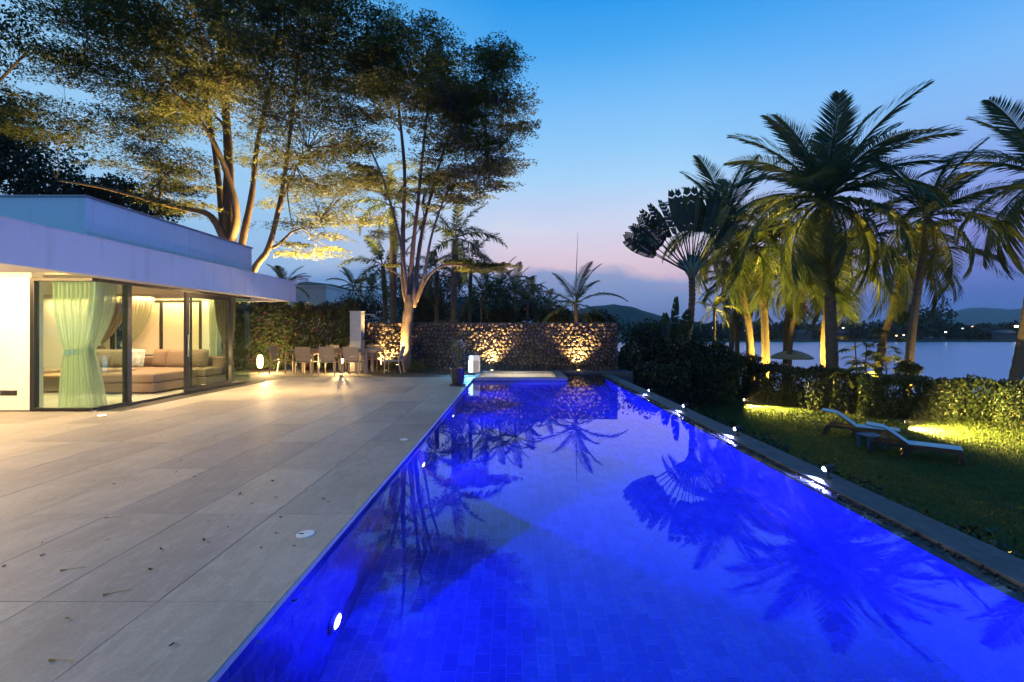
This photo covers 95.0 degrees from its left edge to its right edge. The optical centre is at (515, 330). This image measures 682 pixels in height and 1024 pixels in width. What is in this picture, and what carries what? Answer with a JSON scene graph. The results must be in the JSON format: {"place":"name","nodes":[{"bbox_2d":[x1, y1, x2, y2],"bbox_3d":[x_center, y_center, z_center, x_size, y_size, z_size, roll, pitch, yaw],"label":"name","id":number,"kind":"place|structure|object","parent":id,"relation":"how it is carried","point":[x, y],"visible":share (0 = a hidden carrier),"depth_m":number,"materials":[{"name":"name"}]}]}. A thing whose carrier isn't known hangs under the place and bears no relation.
{"place":"outdoors","nodes":[
{"label":"outdoors","id":0,"kind":"place"},
{"bbox_2d":[117,342,344,368],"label":"garden ground","id":1,"kind":"structure","parent":0,"point":[119,347],"depth_m":19.82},
{"bbox_2d":[0,4,46,85],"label":"background tree","id":2,"kind":"object","parent":1,"relation":"on","point":[4,25],"visible":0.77,"depth_m":19.65,"materials":[{"name":"green plant"}]},
{"bbox_2d":[0,89,107,196],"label":"background tree","id":3,"kind":"object","parent":1,"relation":"on","point":[26,182],"visible":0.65,"depth_m":23.44,"materials":[{"name":"green plant"}]},
{"bbox_2d":[37,172,187,330],"bbox_3d":[-21.137,-3.410,25.016,7.357,9.860,3.792,0,0,0],"label":"background tree","id":4,"kind":"object","parent":1,"relation":"on","point":[105,195],"visible":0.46,"depth_m":24.35,"materials":[{"name":"green plant"}]},
{"bbox_2d":[0,0,409,368],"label":"tall tree","id":5,"kind":"object","parent":1,"relation":"on","point":[154,27],"visible":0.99,"depth_m":16.53,"materials":[{"name":"green plant"}]},
{"bbox_2d":[267,264,311,345],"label":"palm","id":6,"kind":"object","parent":1,"relation":"on","point":[278,271],"visible":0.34,"depth_m":26.74,"materials":[{"name":"green plant"}]},
{"bbox_2d":[221,285,389,351],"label":"neighbour house","id":7,"kind":"structure","parent":1,"relation":"on","point":[317,294],"depth_m":30.00,"materials":[{"name":"white paint"}]},
{"bbox_2d":[326,266,370,291],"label":"palm","id":8,"kind":"object","parent":1,"relation":"on","point":[350,279],"visible":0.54,"depth_m":44.51,"materials":[{"name":"green plant"}]},
{"bbox_2d":[332,287,389,334],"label":"garden bush","id":9,"kind":"object","parent":1,"relation":"on","point":[359,304],"visible":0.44,"depth_m":23.85,"materials":[{"name":"green plant"}]},
{"bbox_2d":[337,236,421,322],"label":"foxtail palm","id":10,"kind":"object","parent":1,"relation":"on","point":[379,255],"visible":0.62,"depth_m":22.29,"materials":[{"name":"green plant"}]},
{"bbox_2d":[338,163,426,322],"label":"foxtail palm","id":11,"kind":"object","parent":1,"relation":"on","point":[394,244],"visible":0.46,"depth_m":20.37,"materials":[{"name":"green plant"}]},
{"bbox_2d":[374,274,442,322],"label":"garden bush","id":12,"kind":"object","parent":1,"relation":"on","point":[401,294],"visible":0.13,"depth_m":29.90,"materials":[{"name":"green plant"}]},
{"bbox_2d":[397,290,450,322],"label":"garden bush","id":13,"kind":"object","parent":1,"relation":"on","point":[423,303],"visible":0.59,"depth_m":24.66,"materials":[{"name":"green plant"}]},
{"bbox_2d":[400,247,469,322],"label":"foxtail palm","id":14,"kind":"object","parent":1,"relation":"on","point":[436,276],"visible":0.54,"depth_m":23.90,"materials":[{"name":"green plant"}]},
{"bbox_2d":[428,272,467,322],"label":"garden bush","id":15,"kind":"object","parent":1,"relation":"on","point":[445,288],"visible":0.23,"depth_m":30.82,"materials":[{"name":"green plant"}]},
{"bbox_2d":[400,192,506,322],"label":"foxtail palm","id":16,"kind":"object","parent":1,"relation":"on","point":[456,248],"visible":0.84,"depth_m":20.88,"materials":[{"name":"green plant"}]},
{"bbox_2d":[433,233,498,322],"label":"foxtail palm","id":17,"kind":"object","parent":1,"relation":"on","point":[470,276],"visible":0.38,"depth_m":24.91,"materials":[{"name":"green plant"}]},
{"bbox_2d":[450,287,487,322],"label":"areca palm","id":18,"kind":"object","parent":1,"relation":"on","point":[472,301],"visible":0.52,"depth_m":23.91,"materials":[{"name":"green plant"}]},
{"bbox_2d":[457,300,505,322],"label":"garden bush","id":19,"kind":"object","parent":1,"relation":"on","point":[474,320],"visible":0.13,"depth_m":25.73,"materials":[{"name":"green plant"}]},
{"bbox_2d":[457,271,506,322],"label":"areca palm","id":20,"kind":"object","parent":1,"relation":"on","point":[485,277],"visible":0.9,"depth_m":21.88,"materials":[{"name":"green plant"}]},
{"bbox_2d":[466,276,516,315],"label":"garden bush","id":21,"kind":"object","parent":1,"relation":"on","point":[496,296],"visible":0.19,"depth_m":28.52,"materials":[{"name":"green plant"}]},
{"bbox_2d":[482,305,526,322],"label":"garden bush","id":22,"kind":"object","parent":1,"relation":"on","point":[503,314],"visible":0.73,"depth_m":21.64,"materials":[{"name":"green plant"}]},
{"bbox_2d":[476,256,532,309],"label":"areca palm","id":23,"kind":"object","parent":1,"relation":"on","point":[501,283],"visible":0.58,"depth_m":22.81,"materials":[{"name":"green plant"}]},
{"bbox_2d":[475,272,547,322],"bbox_3d":[-0.158,-1.854,30.046,5.439,3.986,3.164,0,0,0],"label":"garden bush","id":24,"kind":"object","parent":1,"relation":"on","point":[535,294],"visible":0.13,"depth_m":29.54,"materials":[{"name":"green plant"}]},
{"bbox_2d":[488,261,547,322],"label":"areca palm","id":25,"kind":"object","parent":1,"relation":"on","point":[512,281],"visible":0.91,"depth_m":21.86,"materials":[{"name":"green plant"}]},
{"bbox_2d":[501,276,550,322],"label":"areca palm","id":26,"kind":"object","parent":1,"relation":"on","point":[529,290],"visible":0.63,"depth_m":22.75,"materials":[{"name":"green plant"}]},
{"bbox_2d":[504,295,561,322],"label":"garden bush","id":27,"kind":"object","parent":1,"relation":"on","point":[522,312],"visible":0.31,"depth_m":24.64,"materials":[{"name":"green plant"}]},
{"bbox_2d":[532,302,573,322],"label":"garden bush","id":28,"kind":"object","parent":1,"relation":"on","point":[560,316],"visible":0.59,"depth_m":22.73,"materials":[{"name":"green plant"}]},
{"bbox_2d":[532,240,627,322],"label":"young coconut palm","id":29,"kind":"object","parent":1,"relation":"on","point":[580,292],"visible":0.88,"depth_m":20.87,"materials":[{"name":"green plant"}]},
{"bbox_2d":[579,309,620,335],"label":"garden bush","id":30,"kind":"object","parent":1,"relation":"on","point":[595,317],"visible":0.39,"depth_m":21.64,"materials":[{"name":"green plant"}]},
{"bbox_2d":[0,369,476,681],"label":"deck","id":31,"kind":"structure","parent":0,"point":[208,608],"depth_m":3.82,"materials":[{"name":"tile"}]},
{"bbox_2d":[0,195,295,411],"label":"house","id":32,"kind":"structure","parent":31,"relation":"on","point":[182,274],"depth_m":9.18,"materials":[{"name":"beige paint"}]},
{"bbox_2d":[30,278,38,409],"bbox_3d":[-8.690,0.244,8.480,0.080,2.388,0.100,0,0,0],"label":"window frame","id":33,"kind":"structure","parent":32,"relation":"in","point":[34,285],"depth_m":8.44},
{"bbox_2d":[43,373,59,390],"bbox_3d":[-10.575,1.215,11.050,1.250,0.370,0.700,0,0,0],"label":"coffee table","id":34,"kind":"object","parent":32,"relation":"on","point":[51,381],"visible":0.33,"depth_m":10.80,"materials":[{"name":"brown wood"}]},
{"bbox_2d":[34,278,95,280],"bbox_3d":[-8.125,-0.920,8.470,1.050,0.060,0.080,0,0,0],"label":"window frame","id":35,"kind":"structure","parent":32,"relation":"in","point":[35,279],"depth_m":8.43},
{"bbox_2d":[52,281,116,406],"bbox_3d":[-8.060,0.250,8.730,0.943,2.360,0.409,0,0,-27],"label":"sheer curtain","id":36,"kind":"object","parent":32,"relation":"hanging from","point":[83,312],"visible":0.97,"depth_m":8.67,"materials":[{"name":"green fabric"}]},
{"bbox_2d":[97,295,121,349],"bbox_3d":[-11.450,0.200,13.200,1.100,2.400,0.244,0,0,0],"label":"curtain","id":37,"kind":"object","parent":32,"relation":"hanging from","point":[115,322],"visible":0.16,"depth_m":13.20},
{"bbox_2d":[122,285,131,403],"bbox_3d":[-7.622,0.275,9.215,0.105,2.326,0.110,0,0,0],"label":"window frame","id":38,"kind":"structure","parent":32,"relation":"in","point":[126,289],"depth_m":9.16,"materials":[{"name":"metal"}]},
{"bbox_2d":[43,356,224,391],"bbox_3d":[-10.200,1.060,11.860,4.400,0.700,2.520,0,0,0],"label":"corner sofa","id":39,"kind":"object","parent":32,"relation":"on","point":[147,377],"visible":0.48,"depth_m":11.46,"materials":[{"name":"beige fabric"}]},
{"bbox_2d":[97,349,113,366],"bbox_3d":[-11.150,0.750,12.720,0.494,0.489,0.228,0,0,-8],"label":"cushion","id":40,"kind":"object","parent":39,"relation":"on","point":[104,356],"visible":0.63,"depth_m":12.66,"materials":[{"name":"grey fabric"}]},
{"bbox_2d":[110,349,121,366],"bbox_3d":[-10.720,0.750,12.680,0.475,0.489,0.228,0,0,14],"label":"cushion","id":41,"kind":"object","parent":39,"relation":"on","point":[116,359],"visible":0.72,"depth_m":12.59,"materials":[{"name":"grey fabric"}]},
{"bbox_2d":[132,349,145,366],"bbox_3d":[-10.220,0.750,12.620,0.475,0.489,0.228,0,0,-5],"label":"cushion","id":42,"kind":"object","parent":39,"relation":"on","point":[138,356],"visible":0.68,"depth_m":12.56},
{"bbox_2d":[152,349,168,366],"bbox_3d":[-9.620,0.750,12.740,0.456,0.489,0.228,0,0,6],"label":"cushion","id":43,"kind":"object","parent":39,"relation":"on","point":[160,356],"visible":0.88,"depth_m":12.66,"materials":[{"name":"beige fabric"}]},
{"bbox_2d":[166,349,189,366],"bbox_3d":[-9.080,0.750,12.660,0.589,0.489,0.228,0,0,-2],"label":"cushion","id":44,"kind":"object","parent":39,"relation":"on","point":[175,358],"visible":0.82,"depth_m":12.58,"materials":[{"name":"beige fabric"}]},
{"bbox_2d":[192,349,208,366],"bbox_3d":[-8.560,0.750,12.720,0.437,0.489,0.228,0,0,-18],"label":"cushion","id":45,"kind":"object","parent":39,"relation":"on","point":[200,357],"visible":0.9,"depth_m":12.66,"materials":[{"name":"beige fabric"}]},
{"bbox_2d":[120,295,153,348],"bbox_3d":[-10.674,0.200,13.250,0.948,2.400,0.244,0,0,0],"label":"sheer curtain","id":46,"kind":"object","parent":32,"relation":"hanging from","point":[142,307],"visible":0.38,"depth_m":13.24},
{"bbox_2d":[110,300,201,354],"bbox_3d":[-10.290,-0.040,13.470,2.620,1.660,0.080,0,0,0],"label":"window","id":47,"kind":"structure","parent":32,"relation":"in","point":[171,311],"depth_m":13.44,"materials":[{"name":"glass"}]},
{"bbox_2d":[94,278,250,298],"bbox_3d":[-7.620,-0.920,10.980,0.080,0.060,4.939,0,0,0],"label":"window frame","id":48,"kind":"structure","parent":32,"relation":"in","point":[97,279],"depth_m":10.14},
{"bbox_2d":[184,292,230,392],"bbox_3d":[-7.550,0.270,11.569,0.100,2.300,1.699,0,0,0],"label":"sliding door","id":49,"kind":"structure","parent":32,"relation":"in","point":[186,294],"depth_m":11.00,"materials":[{"name":"metal"}]},
{"bbox_2d":[209,299,215,355],"bbox_3d":[-8.520,0.225,13.200,0.178,2.350,0.192,0,0,-42],"label":"sheer curtain","id":50,"kind":"object","parent":32,"relation":"hanging from","point":[212,329],"visible":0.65,"depth_m":13.18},
{"bbox_2d":[214,298,235,380],"bbox_3d":[-8.110,0.225,13.100,0.620,2.350,0.244,0,0,0],"label":"heavy curtain","id":51,"kind":"object","parent":32,"relation":"hanging from","point":[219,306],"visible":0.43,"depth_m":13.09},
{"bbox_2d":[268,346,293,373],"bbox_3d":[-7.990,0.991,16.000,0.620,0.923,0.577,0,0,0],"label":"dining chair","id":52,"kind":"object","parent":31,"relation":"on","point":[273,352],"visible":1,"depth_m":15.90,"materials":[{"name":"grey wicker"}]},
{"bbox_2d":[221,298,356,369],"bbox_3d":[-9.326,0.087,17.744,6.504,2.828,1.281,0,0,0],"label":"bougainvillea hedge","id":53,"kind":"object","parent":31,"relation":"on","point":[267,333],"visible":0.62,"depth_m":17.37,"materials":[{"name":"green plant"}]},
{"bbox_2d":[294,347,318,375],"bbox_3d":[-6.850,0.991,15.380,0.577,0.923,0.620,0,0,0],"label":"dining chair","id":54,"kind":"object","parent":31,"relation":"on","point":[302,351],"visible":0.98,"depth_m":15.15,"materials":[{"name":"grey wicker"}]},
{"bbox_2d":[318,347,341,375],"bbox_3d":[-6.080,0.991,15.380,0.577,0.923,0.620,0,0,0],"label":"dining chair","id":55,"kind":"object","parent":31,"relation":"on","point":[326,351],"visible":1,"depth_m":15.15,"materials":[{"name":"beige metal"}]},
{"bbox_2d":[288,348,386,373],"bbox_3d":[-6.075,1.042,16.203,3.050,0.815,0.967,0,0,0],"label":"dining table","id":56,"kind":"object","parent":31,"relation":"on","point":[366,351],"visible":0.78,"depth_m":15.80,"materials":[{"name":"wood"}]},
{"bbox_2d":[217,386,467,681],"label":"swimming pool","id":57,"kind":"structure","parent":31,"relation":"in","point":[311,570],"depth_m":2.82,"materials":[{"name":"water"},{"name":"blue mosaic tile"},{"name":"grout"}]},
{"bbox_2d":[473,371,567,380],"bbox_3d":[0.160,2.178,15.220,2.840,1.545,2.540,0,0,0],"label":"spa tub","id":58,"kind":"object","parent":57,"relation":"on","point":[520,376],"visible":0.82,"depth_m":15.38,"materials":[{"name":"stone"}]},
{"bbox_2d":[218,373,1023,681],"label":"pool water","id":59,"kind":"structure","parent":57,"relation":"in","point":[585,527],"depth_m":2.88,"materials":[{"name":"liquid"}]},
{"bbox_2d":[342,347,364,375],"bbox_3d":[-5.300,0.991,15.380,0.577,0.923,0.620,0,0,0],"label":"dining chair","id":60,"kind":"object","parent":31,"relation":"on","point":[350,351],"visible":1,"depth_m":15.14,"materials":[{"name":"beige metal"}]},
{"bbox_2d":[349,311,373,371],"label":"shower pillar","id":61,"kind":"structure","parent":31,"relation":"on","point":[357,328],"depth_m":16.80,"materials":[{"name":"stone"}]},
{"bbox_2d":[322,2,542,371],"bbox_3d":[-2.854,-5.161,16.461,7.799,13.706,7.116,0,0,0],"label":"forked tree","id":62,"kind":"object","parent":31,"relation":"on","point":[461,103],"visible":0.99,"depth_m":15.66,"materials":[{"name":"green plant"}]},
{"bbox_2d":[448,338,466,385],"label":"potted plant","id":63,"kind":"object","parent":31,"relation":"on","point":[457,375],"visible":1,"depth_m":12.27,"materials":[{"name":"grey plant"}]},
{"bbox_2d":[468,355,479,373],"bbox_3d":[-1.375,1.140,15.795,0.380,0.620,0.230,0,0,0],"label":"light box","id":64,"kind":"object","parent":31,"relation":"on","point":[473,363],"visible":0.98,"depth_m":15.69,"materials":[{"name":"white plastic"}]},
{"bbox_2d":[365,322,617,369],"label":"stone wall","id":65,"kind":"structure","parent":31,"relation":"on","point":[549,346],"depth_m":17.48,"materials":[{"name":"stone"}]},
{"bbox_2d":[599,374,1023,595],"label":"overflow channel","id":66,"kind":"object","parent":31,"relation":"on","point":[973,566],"visible":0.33,"depth_m":3.61,"materials":[{"name":"stone"}]},
{"bbox_2d":[600,374,1023,592],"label":"gravel","id":67,"kind":"structure","parent":66,"relation":"on","point":[980,565],"depth_m":4.05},
{"bbox_2d":[600,373,1023,587],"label":"pool ledge","id":68,"kind":"object","parent":31,"relation":"attached to","point":[1003,564],"visible":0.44,"depth_m":4.01,"materials":[{"name":"stone"}]},
{"bbox_2d":[0,0,1023,329],"label":"sky","id":69,"kind":"structure","parent":0,"point":[629,91],"materials":[{"name":"blue"}]},
{"bbox_2d":[480,369,632,383],"bbox_3d":[1.435,2.327,17.100,5.430,1.746,1.200,0,0,0],"label":"back ledge","id":70,"kind":"object","parent":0,"point":[625,374],"visible":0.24,"depth_m":16.63,"materials":[{"name":"stone"}]},
{"bbox_2d":[117,334,1015,341],"bbox_3d":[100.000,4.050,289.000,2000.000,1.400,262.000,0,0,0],"label":"shore","id":71,"kind":"structure","parent":0,"point":[934,339],"depth_m":158.63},
{"bbox_2d":[117,298,1018,339],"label":"woods","id":72,"kind":"object","parent":71,"relation":"on","point":[939,329],"visible":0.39,"depth_m":174.41,"materials":[{"name":"green plant"}]},
{"bbox_2d":[990,330,1017,339],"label":"shore house","id":73,"kind":"structure","parent":71,"relation":"on","point":[1003,334],"depth_m":166.00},
{"bbox_2d":[565,304,725,333],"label":"hills","id":74,"kind":"structure","parent":0,"point":[631,314],"depth_m":537.43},
{"bbox_2d":[618,342,1023,396],"bbox_3d":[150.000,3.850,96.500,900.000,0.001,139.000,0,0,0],"label":"lake water","id":75,"kind":"structure","parent":0,"point":[951,360],"depth_m":69.46,"materials":[{"name":"blue liquid"}]},
{"bbox_2d":[656,388,1023,559],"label":"lawn","id":76,"kind":"structure","parent":0,"point":[1018,490],"depth_m":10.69,"materials":[{"name":"plant"}]},
{"bbox_2d":[618,335,641,371],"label":"dark shrub","id":77,"kind":"object","parent":76,"relation":"on","point":[627,360],"visible":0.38,"depth_m":17.78,"materials":[{"name":"green plant"}]},
{"bbox_2d":[618,317,676,390],"bbox_3d":[5.342,1.266,19.336,2.393,3.760,2.424,0,0,-31],"label":"dark shrub","id":78,"kind":"object","parent":76,"relation":"on","point":[648,337],"visible":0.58,"depth_m":18.72,"materials":[{"name":"green plant"}]},
{"bbox_2d":[631,358,694,404],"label":"dark shrub","id":79,"kind":"object","parent":76,"relation":"on","point":[647,375],"visible":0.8,"depth_m":16.73,"materials":[{"name":"green plant"}]},
{"bbox_2d":[623,186,739,401],"bbox_3d":[6.988,-1.480,19.896,5.148,9.260,1.304,0,0,0],"label":"travellers palm","id":80,"kind":"object","parent":76,"relation":"on","point":[684,215],"visible":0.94,"depth_m":19.89,"materials":[{"name":"green plant"}]},
{"bbox_2d":[642,316,721,406],"bbox_3d":[6.702,1.400,18.989,2.534,4.092,2.630,0,0,-26],"label":"dark shrub","id":81,"kind":"object","parent":76,"relation":"on","point":[692,350],"visible":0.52,"depth_m":18.45,"materials":[{"name":"green plant"}]},
{"bbox_2d":[661,296,693,362],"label":"paddle plant","id":82,"kind":"object","parent":81,"relation":"on","point":[665,323],"visible":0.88,"depth_m":18.43,"materials":[{"name":"green plant"}]},
{"bbox_2d":[660,358,738,408],"bbox_3d":[7.219,2.170,18.586,3.008,2.276,2.174,0,0,0],"label":"dark shrub","id":83,"kind":"object","parent":76,"relation":"on","point":[713,380],"visible":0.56,"depth_m":18.20,"materials":[{"name":"green plant"}]},
{"bbox_2d":[696,293,741,343],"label":"palm","id":84,"kind":"object","parent":76,"relation":"on","point":[721,299],"visible":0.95,"depth_m":23.94,"materials":[{"name":"green plant"}]},
{"bbox_2d":[699,333,749,404],"bbox_3d":[8.628,1.662,19.995,2.582,3.217,2.317,0,0,0],"label":"dark shrub","id":85,"kind":"object","parent":76,"relation":"on","point":[726,356],"visible":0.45,"depth_m":19.65,"materials":[{"name":"green plant"}]},
{"bbox_2d":[658,155,795,388],"bbox_3d":[11.057,-2.827,24.487,6.849,11.986,7.064,0,0,0],"label":"coconut palm","id":86,"kind":"object","parent":76,"relation":"on","point":[723,187],"visible":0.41,"depth_m":23.61,"materials":[{"name":"green plant"}]},
{"bbox_2d":[698,268,778,386],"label":"coconut palm","id":87,"kind":"object","parent":76,"relation":"on","point":[739,324],"visible":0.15,"depth_m":27.87,"materials":[{"name":"green plant"}]},
{"bbox_2d":[702,249,778,384],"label":"coconut palm","id":88,"kind":"object","parent":76,"relation":"on","point":[734,317],"visible":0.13,"depth_m":25.90,"materials":[{"name":"green plant"}]},
{"bbox_2d":[731,351,762,367],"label":"croton shrub","id":89,"kind":"object","parent":76,"relation":"on","point":[746,358],"visible":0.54,"depth_m":20.98,"materials":[{"name":"green plant"}]},
{"bbox_2d":[695,199,840,390],"bbox_3d":[12.294,-1.542,23.869,6.829,9.376,6.669,0,0,0],"label":"coconut palm","id":90,"kind":"object","parent":76,"relation":"on","point":[762,295],"visible":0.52,"depth_m":23.50,"materials":[{"name":"green plant"}]},
{"bbox_2d":[710,361,861,411],"bbox_3d":[11.025,2.189,21.309,2.088,1.992,8.739,0,0,-22],"label":"clipped hedge","id":91,"kind":"object","parent":76,"relation":"on","point":[757,378],"visible":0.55,"depth_m":19.01,"materials":[{"name":"green plant"}]},
{"bbox_2d":[770,350,813,359],"bbox_3d":[15.033,2.342,25.500,2.015,2.624,2.015,0,0,16],"label":"parasol","id":92,"kind":"object","parent":76,"relation":"on","point":[797,355],"visible":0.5,"depth_m":24.83,"materials":[{"name":"grey fabric"}]},
{"bbox_2d":[748,255,853,390],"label":"coconut palm","id":93,"kind":"object","parent":76,"relation":"on","point":[786,325],"visible":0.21,"depth_m":25.47,"materials":[{"name":"green plant"}]},
{"bbox_2d":[747,246,883,384],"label":"coconut palm","id":94,"kind":"object","parent":76,"relation":"on","point":[796,311],"visible":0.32,"depth_m":24.89,"materials":[{"name":"green plant"}]},
{"bbox_2d":[654,392,1020,557],"bbox_3d":[4.267,2.528,9.002,1.665,1.232,14.045,0,0,0],"label":"border","id":95,"kind":"object","parent":76,"relation":"on","point":[980,535],"visible":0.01,"depth_m":6.39,"materials":[{"name":"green plant"}]},
{"bbox_2d":[721,80,965,403],"bbox_3d":[13.150,-3.157,19.775,9.080,12.595,9.437,0,0,0],"label":"coconut palm","id":96,"kind":"object","parent":76,"relation":"on","point":[821,171],"visible":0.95,"depth_m":19.07,"materials":[{"name":"green plant"}]},
{"bbox_2d":[828,361,867,413],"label":"palm","id":97,"kind":"object","parent":76,"relation":"on","point":[847,378],"visible":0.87,"depth_m":17.56,"materials":[{"name":"green plant"}]},
{"bbox_2d":[760,194,961,389],"bbox_3d":[15.676,-1.551,22.567,8.177,9.334,6.392,0,0,0],"label":"coconut palm","id":98,"kind":"object","parent":76,"relation":"on","point":[844,305],"visible":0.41,"depth_m":21.62,"materials":[{"name":"green plant"}]},
{"bbox_2d":[821,408,900,443],"bbox_3d":[9.910,2.717,13.482,1.822,0.734,0.620,0,0,38],"label":"sun lounger","id":99,"kind":"object","parent":76,"relation":"on","point":[853,426],"visible":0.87,"depth_m":13.50,"materials":[{"name":"white plastic"}]},
{"bbox_2d":[856,433,886,449],"bbox_3d":[9.450,2.940,12.450,0.480,0.360,0.480,0,0,0],"label":"lounger table","id":100,"kind":"object","parent":76,"relation":"on","point":[869,436],"visible":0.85,"depth_m":12.33,"materials":[{"name":"white plastic"}]},
{"bbox_2d":[834,327,910,401],"bbox_3d":[14.208,1.546,18.861,2.631,3.372,2.582,0,0,0],"label":"fan palm clump","id":101,"kind":"object","parent":76,"relation":"on","point":[876,357],"visible":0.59,"depth_m":18.68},
{"bbox_2d":[866,421,964,465],"bbox_3d":[9.810,2.753,11.582,1.822,0.734,0.620,0,0,38],"label":"sun lounger","id":102,"kind":"object","parent":76,"relation":"on","point":[908,447],"visible":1,"depth_m":11.46,"materials":[{"name":"white plastic"}]},
{"bbox_2d":[846,218,999,399],"bbox_3d":[17.441,-0.838,21.107,5.536,8.027,5.949,0,0,0],"label":"coconut palm","id":103,"kind":"object","parent":76,"relation":"on","point":[898,304],"visible":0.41,"depth_m":20.75,"materials":[{"name":"green plant"}]},
{"bbox_2d":[845,136,1023,408],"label":"coconut palm","id":104,"kind":"object","parent":76,"relation":"on","point":[927,226],"visible":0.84,"depth_m":17.75,"materials":[{"name":"green plant"}]},
{"bbox_2d":[852,372,1023,421],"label":"clipped hedge","id":105,"kind":"object","parent":76,"relation":"on","point":[944,401],"visible":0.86,"depth_m":16.37,"materials":[{"name":"green plant"}]},
{"bbox_2d":[892,358,924,375],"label":"clipped bush","id":106,"kind":"object","parent":105,"relation":"on","point":[905,367],"visible":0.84,"depth_m":17.23,"materials":[{"name":"green plant"}]},
{"bbox_2d":[917,94,1023,399],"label":"coconut palm","id":107,"kind":"object","parent":76,"relation":"on","point":[1015,135],"visible":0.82,"depth_m":17.62,"materials":[{"name":"green plant"}]},
{"bbox_2d":[990,379,1023,430],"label":"dark shrub","id":108,"kind":"object","parent":76,"relation":"on","point":[1013,403],"visible":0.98,"depth_m":14.94,"materials":[{"name":"green plant"}]},
{"bbox_2d":[865,307,1021,327],"bbox_3d":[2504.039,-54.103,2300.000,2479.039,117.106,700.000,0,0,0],"label":"hills","id":109,"kind":"structure","parent":0,"point":[972,316],"depth_m":2082.18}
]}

